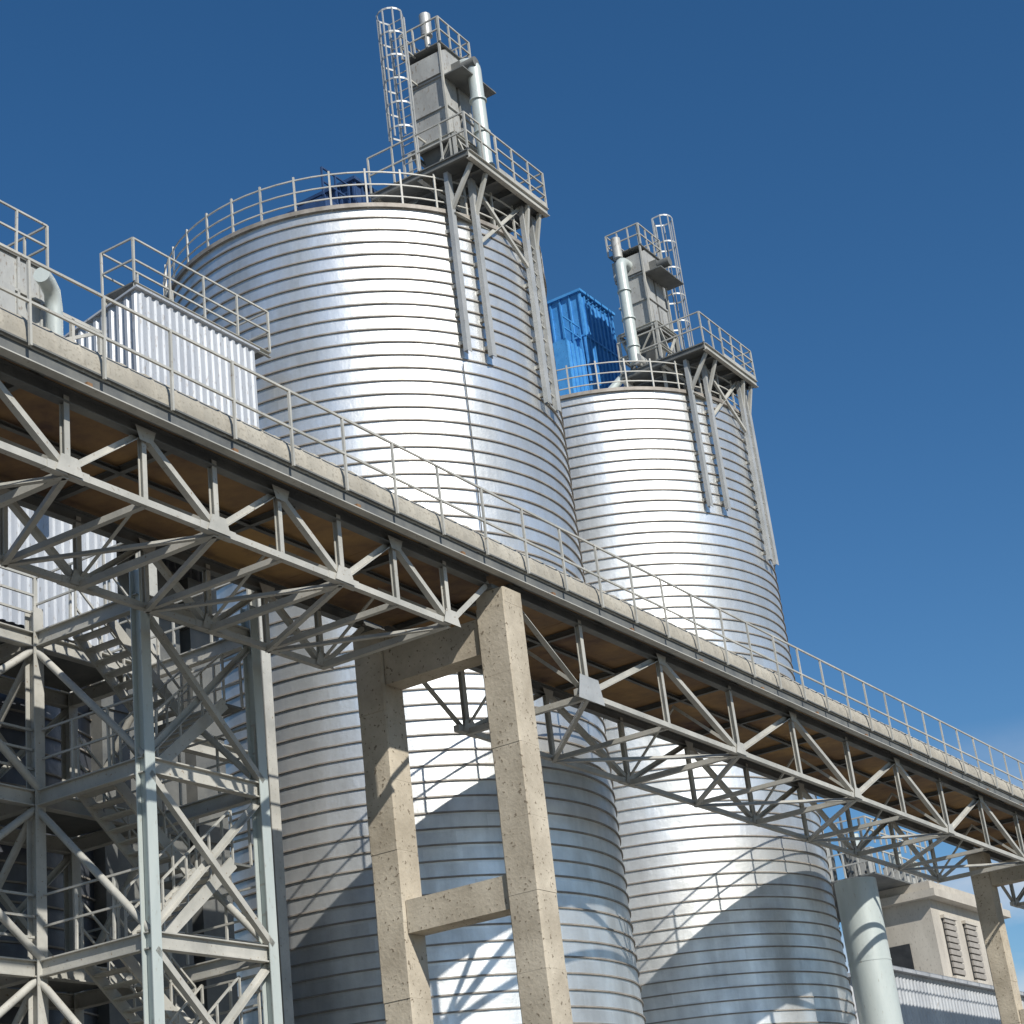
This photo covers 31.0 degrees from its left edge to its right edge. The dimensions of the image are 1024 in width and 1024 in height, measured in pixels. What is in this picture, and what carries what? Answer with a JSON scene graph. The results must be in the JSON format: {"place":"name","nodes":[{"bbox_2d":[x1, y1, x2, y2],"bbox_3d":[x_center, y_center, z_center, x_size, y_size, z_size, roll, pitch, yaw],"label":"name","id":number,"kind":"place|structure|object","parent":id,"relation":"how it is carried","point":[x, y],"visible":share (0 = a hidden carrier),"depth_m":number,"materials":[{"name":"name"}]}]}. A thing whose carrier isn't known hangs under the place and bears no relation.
{"place":"outdoors","nodes":[
{"label":"outdoors","id":0,"kind":"place"},
{"bbox_2d":[0,543,282,1023],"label":"steel stair tower","id":1,"kind":"structure","parent":0,"point":[37,657],"depth_m":31.95,"materials":[{"name":"grey metal"}]},
{"bbox_2d":[0,0,1023,991],"label":"sky","id":2,"kind":"structure","parent":0,"point":[840,183],"materials":[{"name":"blue"}]},
{"label":"ground","id":3,"kind":"structure","parent":0,"visible":0},
{"bbox_2d":[0,619,98,1023],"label":"steel silo","id":4,"kind":"object","parent":3,"relation":"on","point":[16,881],"visible":0.08,"depth_m":35.11,"materials":[{"name":"silver metal"}]},
{"bbox_2d":[0,284,293,1023],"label":"corrugated elevator shed","id":5,"kind":"structure","parent":3,"relation":"on","point":[137,334],"depth_m":39.02,"materials":[{"name":"grey paint"}]},
{"bbox_2d":[0,200,101,353],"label":"bucket elevator","id":6,"kind":"object","parent":5,"relation":"on","point":[45,291],"visible":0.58,"depth_m":36.64,"materials":[{"name":"paint"}]},
{"bbox_2d":[100,237,271,359],"bbox_3d":[-7.744,-4.242,44.303,1.100,2.910,4.869,-20,-26,28],"label":"railing","id":7,"kind":"object","parent":5,"relation":"on","point":[118,292],"visible":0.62,"depth_m":44.10,"materials":[{"name":"grey metal"}]},
{"bbox_2d":[163,168,645,1023],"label":"steel silo","id":8,"kind":"object","parent":3,"relation":"on","point":[359,302],"visible":0.44,"depth_m":45.42,"materials":[{"name":"silver metal"}]},
{"bbox_2d":[285,166,376,213],"bbox_3d":[-4.428,-7.961,51.940,2.690,2.530,4.045,-20,-26,28],"label":"dust collector","id":9,"kind":"object","parent":8,"relation":"on","point":[345,191],"visible":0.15,"depth_m":51.41,"materials":[{"name":"blue paint"}]},
{"bbox_2d":[366,7,561,412],"bbox_3d":[-1.488,-8.567,51.111,3.483,12.770,4.050,-20,-26,28],"label":"bucket elevator","id":10,"kind":"object","parent":8,"relation":"on","point":[447,88],"visible":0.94,"depth_m":51.01,"materials":[{"name":"paint"}]},
{"bbox_2d":[353,583,572,1023],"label":"concrete trestle","id":11,"kind":"object","parent":3,"relation":"on","point":[491,640],"visible":0.92,"depth_m":33.60,"materials":[{"name":"concrete"}]},
{"bbox_2d":[0,243,1023,908],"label":"conveyor gallery","id":12,"kind":"object","parent":11,"relation":"on","point":[150,469],"visible":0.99,"depth_m":33.41,"materials":[{"name":"paint"}]},
{"bbox_2d":[556,358,856,1023],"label":"steel silo","id":13,"kind":"object","parent":3,"relation":"on","point":[734,921],"visible":0.38,"depth_m":56.73,"materials":[{"name":"silver metal"}]},
{"bbox_2d":[547,288,623,395],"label":"dust collector","id":14,"kind":"object","parent":13,"relation":"on","point":[582,326],"visible":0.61,"depth_m":66.00,"materials":[{"name":"blue paint"}]},
{"bbox_2d":[604,214,778,566],"bbox_3d":[5.712,-4.600,64.053,4.183,13.980,4.413,-20,-26,28],"label":"bucket elevator","id":15,"kind":"object","parent":13,"relation":"on","point":[645,280],"visible":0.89,"depth_m":63.72,"materials":[{"name":"paint"}]},
{"bbox_2d":[834,876,903,1023],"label":"vent stack","id":16,"kind":"object","parent":3,"relation":"on","point":[869,958],"visible":1,"depth_m":53.34,"materials":[{"name":"grey metal"}]},
{"bbox_2d":[823,815,938,961],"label":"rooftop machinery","id":17,"kind":"object","parent":3,"relation":"on","point":[853,867],"visible":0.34,"depth_m":84.02,"materials":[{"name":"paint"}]},
{"bbox_2d":[847,965,1023,1023],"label":"corrugated shed","id":18,"kind":"structure","parent":3,"relation":"on","point":[927,998],"depth_m":72.01,"materials":[{"name":"silver metal"}]},
{"bbox_2d":[879,880,1010,985],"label":"concrete plant building","id":19,"kind":"structure","parent":3,"relation":"on","point":[932,927],"depth_m":84.38,"materials":[{"name":"paint"}]},
{"bbox_2d":[967,852,1023,1023],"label":"concrete trestle","id":20,"kind":"object","parent":3,"relation":"on","point":[998,950],"visible":0.91,"depth_m":62.14,"materials":[{"name":"concrete"}]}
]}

